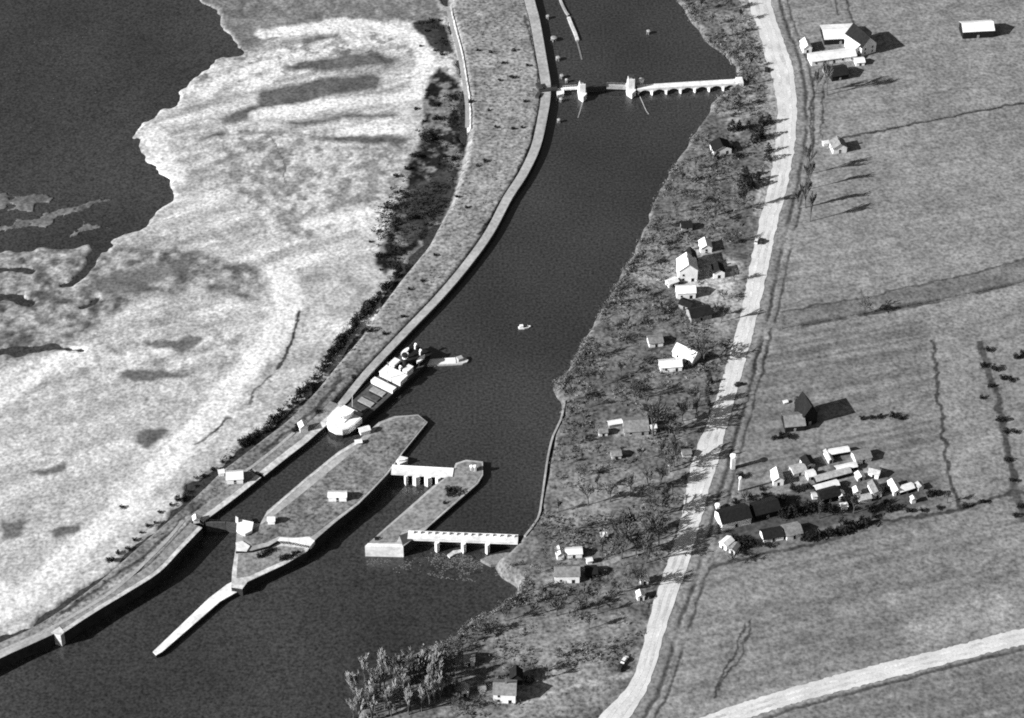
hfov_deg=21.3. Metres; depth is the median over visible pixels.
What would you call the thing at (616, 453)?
shed
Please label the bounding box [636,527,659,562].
bare tree
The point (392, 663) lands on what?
bare tree
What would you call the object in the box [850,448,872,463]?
shed
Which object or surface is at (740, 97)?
bare tree
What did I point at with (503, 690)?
house
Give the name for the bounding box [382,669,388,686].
bare tree
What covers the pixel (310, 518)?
lock island
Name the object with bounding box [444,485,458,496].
shrub
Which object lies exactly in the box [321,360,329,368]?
shrub
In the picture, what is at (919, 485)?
shed
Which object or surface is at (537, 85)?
bridge machinery
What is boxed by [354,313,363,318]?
shrub
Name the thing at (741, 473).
shrub
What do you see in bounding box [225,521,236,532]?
lock gate
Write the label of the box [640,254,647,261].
bare tree
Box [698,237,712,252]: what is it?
house
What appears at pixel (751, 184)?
evergreen tree
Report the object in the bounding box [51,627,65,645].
mooring platform
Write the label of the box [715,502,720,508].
pillar
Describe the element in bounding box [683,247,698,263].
house
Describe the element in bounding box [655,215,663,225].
bare tree
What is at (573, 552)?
shed
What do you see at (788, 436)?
shrub
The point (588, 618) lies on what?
bare tree
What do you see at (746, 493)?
bare tree
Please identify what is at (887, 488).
shrub
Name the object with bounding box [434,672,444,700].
bare tree
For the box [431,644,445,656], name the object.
bare tree
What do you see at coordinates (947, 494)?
bare tree
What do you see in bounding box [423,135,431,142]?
shrub
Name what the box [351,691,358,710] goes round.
bare tree
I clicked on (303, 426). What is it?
hut
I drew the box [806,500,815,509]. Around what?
shrub
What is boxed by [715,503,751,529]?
shed
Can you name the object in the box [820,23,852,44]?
barn
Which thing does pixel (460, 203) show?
weeds
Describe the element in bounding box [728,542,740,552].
shed
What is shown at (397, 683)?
bare tree
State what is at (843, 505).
shed
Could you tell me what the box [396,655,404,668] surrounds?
bare tree
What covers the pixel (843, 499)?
shrub
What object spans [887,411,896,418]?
shrub
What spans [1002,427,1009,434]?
shrub
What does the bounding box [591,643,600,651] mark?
bare tree
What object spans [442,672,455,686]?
bare tree
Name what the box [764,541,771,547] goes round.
shrub
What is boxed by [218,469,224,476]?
privy
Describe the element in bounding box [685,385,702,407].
bare tree
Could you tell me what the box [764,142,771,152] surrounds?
evergreen tree
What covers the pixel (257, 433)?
shrub
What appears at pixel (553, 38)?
mooring dolphin
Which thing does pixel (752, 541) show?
shrub
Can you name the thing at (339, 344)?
shrub
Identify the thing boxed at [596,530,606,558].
bare tree
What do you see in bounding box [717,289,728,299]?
bare tree
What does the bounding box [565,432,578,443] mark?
bare tree
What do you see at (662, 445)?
bare tree
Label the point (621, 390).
dry weeds
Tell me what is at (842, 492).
shed
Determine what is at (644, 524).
bare tree
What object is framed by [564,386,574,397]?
bare tree
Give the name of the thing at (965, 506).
shrub
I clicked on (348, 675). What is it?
bare tree
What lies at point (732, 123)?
evergreen tree
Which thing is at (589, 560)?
privy
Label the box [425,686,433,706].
bare tree
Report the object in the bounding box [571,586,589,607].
bare tree
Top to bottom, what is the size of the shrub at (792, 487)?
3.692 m
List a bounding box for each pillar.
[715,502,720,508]
[730,453,736,469]
[738,476,741,491]
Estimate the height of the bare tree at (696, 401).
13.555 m
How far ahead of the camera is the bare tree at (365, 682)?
1114.77 m
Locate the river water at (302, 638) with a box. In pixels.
[0,0,520,717]
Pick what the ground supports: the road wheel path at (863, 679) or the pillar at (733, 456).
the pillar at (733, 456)
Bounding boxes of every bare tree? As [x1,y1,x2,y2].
[345,671,352,689]
[345,697,356,717]
[349,685,362,713]
[350,682,357,695]
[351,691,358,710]
[352,671,361,688]
[358,653,368,678]
[359,683,367,706]
[362,678,369,689]
[364,692,374,717]
[367,665,380,684]
[368,683,375,709]
[369,695,376,717]
[370,689,379,711]
[372,683,377,704]
[375,668,386,686]
[375,669,382,691]
[377,648,384,667]
[377,658,385,686]
[382,651,388,669]
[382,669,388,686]
[382,687,390,708]
[383,694,389,715]
[386,656,395,677]
[387,679,398,709]
[387,692,392,715]
[389,658,395,676]
[394,649,404,670]
[395,663,404,680]
[395,679,400,687]
[395,679,404,705]
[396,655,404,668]
[398,673,406,682]
[400,680,410,689]
[402,683,412,707]
[403,691,412,714]
[404,655,414,677]
[406,646,416,676]
[409,660,419,677]
[416,647,422,669]
[416,659,424,677]
[416,680,442,694]
[417,684,425,711]
[419,650,430,673]
[424,645,431,665]
[424,675,435,687]
[425,668,437,680]
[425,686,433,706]
[429,654,437,675]
[430,648,440,668]
[430,681,437,704]
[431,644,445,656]
[432,657,438,668]
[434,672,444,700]
[435,667,442,687]
[436,652,450,664]
[439,657,443,672]
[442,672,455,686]
[447,636,461,651]
[449,662,460,673]
[451,692,465,709]
[456,631,464,644]
[463,621,475,633]
[469,621,483,635]
[470,695,486,707]
[484,618,494,632]
[499,603,510,617]
[513,593,524,603]
[522,574,534,591]
[525,656,538,673]
[530,601,539,615]
[532,560,543,572]
[537,584,547,599]
[540,544,550,555]
[543,664,552,677]
[549,597,563,615]
[556,499,562,511]
[559,580,574,596]
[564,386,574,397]
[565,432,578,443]
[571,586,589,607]
[572,366,585,376]
[576,462,586,477]
[579,484,594,504]
[585,394,591,407]
[585,614,592,628]
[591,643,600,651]
[594,342,600,356]
[594,598,603,613]
[595,443,601,455]
[595,472,601,487]
[596,479,618,501]
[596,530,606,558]
[597,368,606,385]
[602,318,610,326]
[607,330,618,342]
[607,513,625,534]
[610,523,639,558]
[610,579,621,594]
[614,381,625,396]
[617,505,639,536]
[618,361,623,376]
[622,352,635,366]
[622,571,632,588]
[624,315,630,327]
[626,471,635,496]
[627,375,647,400]
[627,530,644,556]
[629,563,646,588]
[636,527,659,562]
[637,444,646,459]
[638,394,668,435]
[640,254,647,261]
[640,518,656,534]
[643,466,653,489]
[644,301,654,316]
[644,488,670,515]
[647,514,671,545]
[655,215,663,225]
[655,448,679,471]
[655,463,668,484]
[658,441,665,455]
[660,483,673,511]
[661,411,676,433]
[665,184,676,192]
[667,435,679,467]
[672,200,679,212]
[672,421,683,436]
[674,396,690,421]
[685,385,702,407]
[688,191,696,203]
[689,335,718,361]
[691,395,701,417]
[703,204,711,217]
[711,302,719,312]
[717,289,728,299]
[717,301,730,322]
[720,42,730,50]
[722,233,729,245]
[726,550,744,562]
[729,21,737,31]
[730,268,739,278]
[732,227,740,242]
[733,48,739,61]
[735,198,746,208]
[736,489,752,502]
[737,95,743,105]
[738,185,749,207]
[739,8,744,20]
[740,39,748,48]
[747,73,754,84]
[795,187,801,201]
[799,179,812,207]
[803,144,816,174]
[803,160,815,180]
[808,190,816,221]
[814,70,823,91]
[816,500,823,518]
[821,61,833,94]
[838,514,845,526]
[850,491,859,513]
[859,294,873,313]
[944,490,952,502]
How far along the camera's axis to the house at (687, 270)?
1314.64 m
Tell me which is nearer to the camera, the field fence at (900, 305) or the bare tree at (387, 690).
the bare tree at (387, 690)
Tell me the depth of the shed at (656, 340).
1281.35 m
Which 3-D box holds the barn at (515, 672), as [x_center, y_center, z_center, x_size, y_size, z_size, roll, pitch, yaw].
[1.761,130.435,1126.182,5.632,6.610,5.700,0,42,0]
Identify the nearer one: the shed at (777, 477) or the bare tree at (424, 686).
the bare tree at (424, 686)
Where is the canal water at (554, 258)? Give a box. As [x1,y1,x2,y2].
[210,0,737,539]
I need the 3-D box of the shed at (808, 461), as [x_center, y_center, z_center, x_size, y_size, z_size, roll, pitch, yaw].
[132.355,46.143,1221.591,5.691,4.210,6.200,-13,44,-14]
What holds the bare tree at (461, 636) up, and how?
on the ground
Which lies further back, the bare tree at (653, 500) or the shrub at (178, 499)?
the shrub at (178, 499)
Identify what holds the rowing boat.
on the canal water at (554, 258)
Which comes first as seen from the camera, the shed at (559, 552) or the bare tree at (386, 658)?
the bare tree at (386, 658)
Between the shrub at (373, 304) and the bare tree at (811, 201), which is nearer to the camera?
the shrub at (373, 304)
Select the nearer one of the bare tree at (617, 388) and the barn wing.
the barn wing
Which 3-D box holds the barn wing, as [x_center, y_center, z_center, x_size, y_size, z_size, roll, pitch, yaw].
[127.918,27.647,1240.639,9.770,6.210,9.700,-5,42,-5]
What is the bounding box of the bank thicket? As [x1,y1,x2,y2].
[361,0,748,709]
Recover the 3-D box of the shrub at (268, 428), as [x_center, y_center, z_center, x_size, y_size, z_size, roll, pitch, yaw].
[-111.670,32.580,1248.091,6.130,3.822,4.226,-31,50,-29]
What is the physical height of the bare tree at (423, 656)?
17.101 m
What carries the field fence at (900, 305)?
on the ground
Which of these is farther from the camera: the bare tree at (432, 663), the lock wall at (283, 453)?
the lock wall at (283, 453)
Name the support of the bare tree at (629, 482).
on the ground
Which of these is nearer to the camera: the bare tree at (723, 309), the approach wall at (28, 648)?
the approach wall at (28, 648)
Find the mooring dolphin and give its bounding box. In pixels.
[550,36,556,41]
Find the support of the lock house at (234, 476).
on the lock wall at (222, 501)
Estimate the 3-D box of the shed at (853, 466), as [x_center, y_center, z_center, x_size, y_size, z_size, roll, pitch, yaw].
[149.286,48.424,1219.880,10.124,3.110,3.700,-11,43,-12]
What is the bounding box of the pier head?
[556,88,563,98]
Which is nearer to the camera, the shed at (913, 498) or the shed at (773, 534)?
the shed at (773, 534)
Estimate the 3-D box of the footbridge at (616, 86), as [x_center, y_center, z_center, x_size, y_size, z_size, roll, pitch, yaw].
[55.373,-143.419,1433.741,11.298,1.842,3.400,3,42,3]
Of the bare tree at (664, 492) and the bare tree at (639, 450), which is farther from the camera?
the bare tree at (639, 450)
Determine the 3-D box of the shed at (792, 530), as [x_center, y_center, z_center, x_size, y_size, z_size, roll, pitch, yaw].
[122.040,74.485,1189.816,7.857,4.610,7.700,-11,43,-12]
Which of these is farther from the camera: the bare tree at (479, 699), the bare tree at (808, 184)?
the bare tree at (808, 184)
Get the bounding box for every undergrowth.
[192,261,402,480]
[371,17,469,267]
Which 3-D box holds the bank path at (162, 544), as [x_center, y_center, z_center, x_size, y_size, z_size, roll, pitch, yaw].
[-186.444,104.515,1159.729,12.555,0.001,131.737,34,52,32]
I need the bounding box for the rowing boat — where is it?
[518,324,530,328]
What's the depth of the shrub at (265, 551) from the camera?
1183.37 m
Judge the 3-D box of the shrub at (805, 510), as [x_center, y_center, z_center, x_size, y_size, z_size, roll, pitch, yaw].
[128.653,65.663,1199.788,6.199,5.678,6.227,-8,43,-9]
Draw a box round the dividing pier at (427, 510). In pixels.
[365,460,482,556]
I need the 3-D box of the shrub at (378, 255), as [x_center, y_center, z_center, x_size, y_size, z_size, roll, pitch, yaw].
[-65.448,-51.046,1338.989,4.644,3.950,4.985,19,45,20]
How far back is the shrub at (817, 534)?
1188.26 m
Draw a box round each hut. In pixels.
[192,514,199,523]
[267,516,275,524]
[297,420,308,432]
[358,425,370,435]
[680,221,692,231]
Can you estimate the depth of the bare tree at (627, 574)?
1161.46 m
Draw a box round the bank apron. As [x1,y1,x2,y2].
[480,553,508,566]
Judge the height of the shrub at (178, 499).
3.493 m
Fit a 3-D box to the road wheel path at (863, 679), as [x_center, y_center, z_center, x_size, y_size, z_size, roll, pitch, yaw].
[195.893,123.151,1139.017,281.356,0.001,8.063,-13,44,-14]
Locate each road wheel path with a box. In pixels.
[606,0,785,717]
[730,638,1023,717]
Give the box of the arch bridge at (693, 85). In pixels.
[636,77,743,95]
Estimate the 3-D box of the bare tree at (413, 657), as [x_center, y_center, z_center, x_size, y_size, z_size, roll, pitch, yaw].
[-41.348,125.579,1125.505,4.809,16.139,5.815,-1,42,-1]
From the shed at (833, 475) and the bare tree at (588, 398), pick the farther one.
the bare tree at (588, 398)
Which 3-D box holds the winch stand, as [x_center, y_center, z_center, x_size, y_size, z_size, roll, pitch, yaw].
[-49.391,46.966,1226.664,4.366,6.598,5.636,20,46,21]
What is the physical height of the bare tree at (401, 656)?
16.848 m
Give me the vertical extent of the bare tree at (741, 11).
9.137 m
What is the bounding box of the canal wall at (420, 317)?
[338,0,550,405]
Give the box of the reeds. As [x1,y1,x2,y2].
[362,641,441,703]
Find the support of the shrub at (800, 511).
on the ground
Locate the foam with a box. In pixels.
[53,35,498,581]
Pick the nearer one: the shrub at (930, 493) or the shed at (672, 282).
the shrub at (930, 493)
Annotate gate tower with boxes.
[577,79,586,101]
[626,74,643,98]
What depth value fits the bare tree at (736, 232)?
1335.43 m
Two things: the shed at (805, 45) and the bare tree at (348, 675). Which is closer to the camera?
the bare tree at (348, 675)
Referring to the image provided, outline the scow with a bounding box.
[427,355,467,366]
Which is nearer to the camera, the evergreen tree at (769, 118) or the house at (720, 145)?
the house at (720, 145)
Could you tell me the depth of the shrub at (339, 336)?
1293.13 m
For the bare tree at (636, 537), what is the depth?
1174.05 m
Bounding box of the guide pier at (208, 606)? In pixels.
[153,583,236,657]
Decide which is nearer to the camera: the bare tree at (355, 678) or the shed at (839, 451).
the bare tree at (355, 678)
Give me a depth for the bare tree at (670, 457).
1214.94 m
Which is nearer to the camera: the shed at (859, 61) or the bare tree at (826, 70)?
the bare tree at (826, 70)
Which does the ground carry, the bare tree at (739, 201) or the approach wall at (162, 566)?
the bare tree at (739, 201)
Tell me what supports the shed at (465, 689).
on the ground
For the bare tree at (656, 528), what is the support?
on the ground
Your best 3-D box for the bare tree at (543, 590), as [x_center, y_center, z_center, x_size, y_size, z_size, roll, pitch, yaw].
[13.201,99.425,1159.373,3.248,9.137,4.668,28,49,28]
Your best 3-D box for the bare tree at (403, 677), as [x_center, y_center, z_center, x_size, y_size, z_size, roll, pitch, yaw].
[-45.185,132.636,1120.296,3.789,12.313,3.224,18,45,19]
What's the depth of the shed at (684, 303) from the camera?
1301.06 m
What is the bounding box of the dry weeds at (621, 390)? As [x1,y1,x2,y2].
[385,0,767,715]
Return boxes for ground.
[0,0,1023,717]
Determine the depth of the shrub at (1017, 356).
1275.03 m
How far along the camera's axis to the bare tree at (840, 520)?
1188.91 m
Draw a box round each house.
[225,470,243,483]
[236,517,253,535]
[492,679,516,703]
[553,564,579,582]
[621,416,649,436]
[658,358,682,372]
[672,342,700,365]
[675,284,696,298]
[676,252,698,281]
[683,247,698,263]
[686,304,712,322]
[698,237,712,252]
[709,137,731,154]
[829,136,847,153]
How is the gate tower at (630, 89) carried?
in the canal water at (554, 258)
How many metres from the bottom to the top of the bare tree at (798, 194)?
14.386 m
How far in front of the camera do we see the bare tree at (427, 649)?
1128.33 m
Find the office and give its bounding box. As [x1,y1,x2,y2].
[327,491,346,501]
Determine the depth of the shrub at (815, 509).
1199.41 m
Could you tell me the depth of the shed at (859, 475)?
1214.97 m
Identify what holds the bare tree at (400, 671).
on the ground
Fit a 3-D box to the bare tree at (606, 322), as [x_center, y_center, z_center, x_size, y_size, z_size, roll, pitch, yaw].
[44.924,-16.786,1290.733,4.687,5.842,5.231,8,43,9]
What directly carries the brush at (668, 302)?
on the ground
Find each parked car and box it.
[617,663,623,671]
[620,655,628,663]
[734,381,743,386]
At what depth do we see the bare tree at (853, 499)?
1194.67 m
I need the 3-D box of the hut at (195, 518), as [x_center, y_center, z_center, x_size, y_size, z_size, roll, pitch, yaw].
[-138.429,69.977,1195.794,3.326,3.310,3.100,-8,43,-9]
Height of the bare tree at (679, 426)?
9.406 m
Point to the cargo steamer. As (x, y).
(374, 396)
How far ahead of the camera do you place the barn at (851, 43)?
1455.47 m
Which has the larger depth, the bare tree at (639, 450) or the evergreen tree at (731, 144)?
the evergreen tree at (731, 144)
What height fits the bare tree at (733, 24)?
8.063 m
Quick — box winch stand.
[396,456,407,464]
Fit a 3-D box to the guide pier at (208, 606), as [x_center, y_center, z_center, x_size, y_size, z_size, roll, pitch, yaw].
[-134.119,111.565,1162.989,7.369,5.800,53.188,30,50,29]
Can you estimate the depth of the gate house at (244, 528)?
1192.60 m
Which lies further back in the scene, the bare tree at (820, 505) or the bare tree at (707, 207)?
the bare tree at (707, 207)
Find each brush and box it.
[368,0,772,717]
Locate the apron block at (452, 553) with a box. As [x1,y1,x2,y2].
[447,549,462,557]
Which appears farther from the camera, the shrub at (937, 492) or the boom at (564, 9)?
the boom at (564, 9)
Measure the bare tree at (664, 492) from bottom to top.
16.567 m
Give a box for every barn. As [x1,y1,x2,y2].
[509,665,522,684]
[794,391,817,425]
[807,47,856,65]
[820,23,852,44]
[844,36,859,54]
[845,23,876,56]
[959,20,994,38]
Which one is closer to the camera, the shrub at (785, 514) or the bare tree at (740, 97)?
the shrub at (785, 514)
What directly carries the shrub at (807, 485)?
on the ground
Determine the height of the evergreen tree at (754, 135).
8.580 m
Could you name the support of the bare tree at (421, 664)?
on the ground
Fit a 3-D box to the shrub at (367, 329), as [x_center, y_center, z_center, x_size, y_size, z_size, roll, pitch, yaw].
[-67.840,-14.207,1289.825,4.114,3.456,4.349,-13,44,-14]
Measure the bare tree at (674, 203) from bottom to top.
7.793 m
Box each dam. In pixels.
[391,465,453,486]
[407,530,517,554]
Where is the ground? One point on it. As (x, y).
(234, 284)
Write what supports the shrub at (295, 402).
on the ground
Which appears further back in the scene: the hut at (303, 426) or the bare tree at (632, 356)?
the bare tree at (632, 356)
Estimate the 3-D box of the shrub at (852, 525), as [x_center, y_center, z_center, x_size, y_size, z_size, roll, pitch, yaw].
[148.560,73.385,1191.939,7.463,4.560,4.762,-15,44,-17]
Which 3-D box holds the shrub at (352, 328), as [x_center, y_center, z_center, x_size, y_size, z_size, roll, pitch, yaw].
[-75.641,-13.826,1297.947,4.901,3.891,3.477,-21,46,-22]
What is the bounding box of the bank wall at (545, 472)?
[524,400,565,536]
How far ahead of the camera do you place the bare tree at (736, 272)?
1313.59 m
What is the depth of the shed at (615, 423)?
1240.67 m
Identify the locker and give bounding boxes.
[354,439,362,444]
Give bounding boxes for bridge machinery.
[535,82,542,98]
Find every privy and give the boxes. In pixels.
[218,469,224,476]
[585,557,592,564]
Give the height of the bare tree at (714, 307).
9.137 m
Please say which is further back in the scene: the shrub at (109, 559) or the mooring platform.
the shrub at (109, 559)
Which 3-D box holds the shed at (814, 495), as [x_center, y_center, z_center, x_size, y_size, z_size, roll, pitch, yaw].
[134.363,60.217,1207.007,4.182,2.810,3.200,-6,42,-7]
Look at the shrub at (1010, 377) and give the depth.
1263.97 m
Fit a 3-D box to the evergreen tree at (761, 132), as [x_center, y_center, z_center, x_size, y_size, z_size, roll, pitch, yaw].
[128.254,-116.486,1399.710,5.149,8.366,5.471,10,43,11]
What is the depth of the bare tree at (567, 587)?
1160.06 m
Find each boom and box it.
[559,0,568,15]
[567,17,578,40]
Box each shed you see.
[461,682,468,696]
[463,652,474,665]
[477,684,485,692]
[555,545,564,559]
[564,546,582,558]
[584,564,597,577]
[597,427,608,436]
[607,418,622,427]
[610,449,621,459]
[635,589,644,600]
[640,574,649,584]
[646,334,663,347]
[650,424,656,433]
[664,277,679,287]
[678,297,694,310]
[681,448,691,457]
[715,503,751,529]
[719,535,734,550]
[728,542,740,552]
[749,497,780,520]
[759,526,784,542]
[770,467,784,485]
[781,521,802,540]
[789,462,806,476]
[799,454,815,469]
[800,37,811,52]
[805,469,816,480]
[810,492,817,499]
[813,467,851,483]
[813,479,839,491]
[815,485,840,503]
[822,140,828,146]
[823,449,833,463]
[828,64,849,81]
[828,446,849,456]
[835,461,857,470]
[838,489,845,500]
[839,502,848,509]
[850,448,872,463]
[852,485,861,496]
[854,57,865,65]
[854,470,865,481]
[857,493,872,503]
[867,466,881,478]
[867,479,882,498]
[887,478,902,495]
[900,482,914,494]
[909,495,916,503]
[914,481,924,490]
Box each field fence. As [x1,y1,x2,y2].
[782,282,1017,328]
[852,102,1021,136]
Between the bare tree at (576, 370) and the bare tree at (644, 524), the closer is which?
the bare tree at (644, 524)
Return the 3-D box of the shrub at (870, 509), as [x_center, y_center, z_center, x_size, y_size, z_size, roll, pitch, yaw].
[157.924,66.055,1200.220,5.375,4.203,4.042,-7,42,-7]
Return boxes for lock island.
[231,415,427,595]
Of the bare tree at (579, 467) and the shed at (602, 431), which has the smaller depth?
the bare tree at (579, 467)
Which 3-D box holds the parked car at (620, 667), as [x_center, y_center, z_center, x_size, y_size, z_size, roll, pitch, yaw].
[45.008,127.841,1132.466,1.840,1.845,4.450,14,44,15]
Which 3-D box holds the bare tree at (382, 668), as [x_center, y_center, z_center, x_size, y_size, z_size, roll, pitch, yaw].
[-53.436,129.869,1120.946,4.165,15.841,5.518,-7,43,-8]
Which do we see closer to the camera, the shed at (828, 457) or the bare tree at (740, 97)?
the shed at (828, 457)
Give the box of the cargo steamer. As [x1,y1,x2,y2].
[327,343,431,438]
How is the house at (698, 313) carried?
on the ground
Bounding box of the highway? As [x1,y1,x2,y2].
[599,0,796,717]
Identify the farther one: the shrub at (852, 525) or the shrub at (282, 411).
the shrub at (282, 411)
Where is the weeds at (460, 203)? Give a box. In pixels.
[72,3,536,601]
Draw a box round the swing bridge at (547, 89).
[539,85,557,91]
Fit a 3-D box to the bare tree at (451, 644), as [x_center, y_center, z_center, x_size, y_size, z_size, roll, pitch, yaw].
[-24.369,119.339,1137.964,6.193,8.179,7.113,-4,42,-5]
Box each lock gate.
[205,519,225,531]
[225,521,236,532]
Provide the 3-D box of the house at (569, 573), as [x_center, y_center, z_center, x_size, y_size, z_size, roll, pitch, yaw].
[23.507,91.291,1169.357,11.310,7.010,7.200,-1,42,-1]
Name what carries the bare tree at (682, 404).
on the ground
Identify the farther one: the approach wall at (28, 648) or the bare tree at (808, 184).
the bare tree at (808, 184)
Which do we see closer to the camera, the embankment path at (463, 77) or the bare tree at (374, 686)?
the bare tree at (374, 686)
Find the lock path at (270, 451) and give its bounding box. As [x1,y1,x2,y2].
[243,432,294,473]
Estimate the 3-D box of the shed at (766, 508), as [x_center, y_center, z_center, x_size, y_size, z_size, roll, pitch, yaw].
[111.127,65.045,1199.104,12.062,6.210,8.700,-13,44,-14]
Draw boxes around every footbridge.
[563,85,577,89]
[588,84,606,90]
[607,82,625,89]
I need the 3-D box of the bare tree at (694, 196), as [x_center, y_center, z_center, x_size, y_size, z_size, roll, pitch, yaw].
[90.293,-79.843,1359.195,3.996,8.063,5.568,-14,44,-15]
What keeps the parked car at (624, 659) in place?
on the ground
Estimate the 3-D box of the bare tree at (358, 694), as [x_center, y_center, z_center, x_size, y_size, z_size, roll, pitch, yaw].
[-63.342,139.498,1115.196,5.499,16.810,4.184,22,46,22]
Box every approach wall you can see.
[0,620,55,668]
[55,523,202,642]
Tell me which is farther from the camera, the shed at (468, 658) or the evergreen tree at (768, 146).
the evergreen tree at (768, 146)
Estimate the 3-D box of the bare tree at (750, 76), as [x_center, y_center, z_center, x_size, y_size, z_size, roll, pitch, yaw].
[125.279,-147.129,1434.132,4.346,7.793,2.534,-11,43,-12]
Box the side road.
[700,628,1023,717]
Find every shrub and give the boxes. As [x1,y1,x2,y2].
[105,557,114,562]
[174,494,181,501]
[237,435,247,447]
[246,434,254,444]
[252,429,259,437]
[260,549,267,555]
[261,425,272,432]
[266,414,279,424]
[274,413,282,421]
[277,407,287,416]
[278,554,285,560]
[291,396,299,404]
[295,387,304,399]
[302,383,313,393]
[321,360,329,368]
[322,354,331,359]
[326,348,335,355]
[330,346,338,350]
[333,339,345,350]
[335,332,347,339]
[350,326,357,333]
[351,319,359,327]
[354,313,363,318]
[361,299,370,308]
[361,303,373,314]
[365,326,372,332]
[369,298,376,307]
[374,251,382,258]
[379,282,388,291]
[385,281,394,287]
[391,261,401,269]
[392,271,399,277]
[406,213,415,219]
[409,153,417,157]
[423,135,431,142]
[432,114,440,120]
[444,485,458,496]
[729,533,739,541]
[730,497,737,504]
[736,471,744,477]
[736,537,747,549]
[746,537,757,546]
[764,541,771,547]
[775,494,788,501]
[776,506,791,520]
[783,504,797,512]
[785,432,791,439]
[789,482,798,492]
[791,504,803,516]
[798,501,810,514]
[800,531,813,541]
[801,482,811,489]
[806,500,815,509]
[810,528,823,538]
[812,503,818,511]
[815,502,827,512]
[825,526,836,536]
[826,504,836,513]
[835,523,847,535]
[840,492,851,503]
[845,520,858,531]
[857,518,869,525]
[865,504,875,512]
[872,512,878,518]
[884,486,890,492]
[886,502,898,510]
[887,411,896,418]
[905,507,912,512]
[925,489,934,497]
[933,489,941,494]
[961,502,968,508]
[990,363,999,371]
[995,415,1006,421]
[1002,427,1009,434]
[1007,375,1013,382]
[1013,353,1020,359]
[1016,502,1023,507]
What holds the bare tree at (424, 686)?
on the ground
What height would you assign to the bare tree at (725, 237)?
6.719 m
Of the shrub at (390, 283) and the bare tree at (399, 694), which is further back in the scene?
the shrub at (390, 283)
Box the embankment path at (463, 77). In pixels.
[446,6,469,127]
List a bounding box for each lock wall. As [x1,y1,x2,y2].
[192,471,260,531]
[252,401,341,478]
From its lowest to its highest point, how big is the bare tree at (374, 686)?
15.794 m
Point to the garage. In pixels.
(717, 269)
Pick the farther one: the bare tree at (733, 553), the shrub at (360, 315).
the shrub at (360, 315)
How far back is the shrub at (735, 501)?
1204.33 m
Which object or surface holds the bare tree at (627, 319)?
on the ground
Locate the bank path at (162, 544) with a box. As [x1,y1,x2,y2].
[0,520,184,652]
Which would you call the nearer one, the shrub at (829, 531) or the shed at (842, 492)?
the shrub at (829, 531)
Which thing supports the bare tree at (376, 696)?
on the ground
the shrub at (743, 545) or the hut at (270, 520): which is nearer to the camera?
the shrub at (743, 545)
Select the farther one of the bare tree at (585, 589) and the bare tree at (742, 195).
the bare tree at (742, 195)
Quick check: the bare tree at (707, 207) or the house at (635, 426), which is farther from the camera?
the bare tree at (707, 207)
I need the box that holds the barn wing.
[781,412,805,431]
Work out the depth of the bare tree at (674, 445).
1213.46 m
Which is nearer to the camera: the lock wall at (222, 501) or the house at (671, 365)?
the lock wall at (222, 501)
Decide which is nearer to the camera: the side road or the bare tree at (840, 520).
the side road
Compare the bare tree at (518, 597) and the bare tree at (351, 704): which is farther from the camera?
the bare tree at (518, 597)
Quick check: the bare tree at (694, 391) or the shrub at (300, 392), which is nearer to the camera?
the bare tree at (694, 391)
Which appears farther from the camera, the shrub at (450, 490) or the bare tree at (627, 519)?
the shrub at (450, 490)
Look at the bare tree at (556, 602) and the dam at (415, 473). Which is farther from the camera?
the dam at (415, 473)
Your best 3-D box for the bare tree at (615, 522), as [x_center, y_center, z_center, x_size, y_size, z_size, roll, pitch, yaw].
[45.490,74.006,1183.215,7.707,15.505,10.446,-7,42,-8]
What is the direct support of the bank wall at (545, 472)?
on the ground
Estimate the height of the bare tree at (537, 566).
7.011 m
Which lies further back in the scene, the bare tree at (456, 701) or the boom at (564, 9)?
the boom at (564, 9)
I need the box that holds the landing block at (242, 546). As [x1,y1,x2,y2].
[236,541,249,551]
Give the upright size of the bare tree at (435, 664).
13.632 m
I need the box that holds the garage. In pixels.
[711,261,725,278]
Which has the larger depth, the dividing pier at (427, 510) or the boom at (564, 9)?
the boom at (564, 9)
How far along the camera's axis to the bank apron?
1186.22 m
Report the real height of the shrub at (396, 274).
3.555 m
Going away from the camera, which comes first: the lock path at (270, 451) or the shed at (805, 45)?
the lock path at (270, 451)
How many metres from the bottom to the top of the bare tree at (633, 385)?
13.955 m
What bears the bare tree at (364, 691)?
on the ground
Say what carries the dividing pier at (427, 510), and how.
in the river water at (302, 638)
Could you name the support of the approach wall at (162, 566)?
in the river water at (302, 638)
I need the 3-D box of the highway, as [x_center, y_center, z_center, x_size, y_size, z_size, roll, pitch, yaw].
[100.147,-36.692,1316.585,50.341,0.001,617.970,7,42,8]
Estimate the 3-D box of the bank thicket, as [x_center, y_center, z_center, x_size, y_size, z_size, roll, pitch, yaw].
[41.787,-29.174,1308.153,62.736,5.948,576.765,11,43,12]
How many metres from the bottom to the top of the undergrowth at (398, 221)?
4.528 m
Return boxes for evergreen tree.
[523,673,535,685]
[727,119,736,132]
[729,140,735,151]
[731,148,739,158]
[736,120,743,130]
[737,174,748,191]
[741,166,749,179]
[745,120,751,130]
[746,175,755,190]
[750,129,759,143]
[755,171,761,182]
[758,115,765,125]
[758,125,765,139]
[762,149,772,161]
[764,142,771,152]
[765,114,772,124]
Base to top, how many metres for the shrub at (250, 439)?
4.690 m

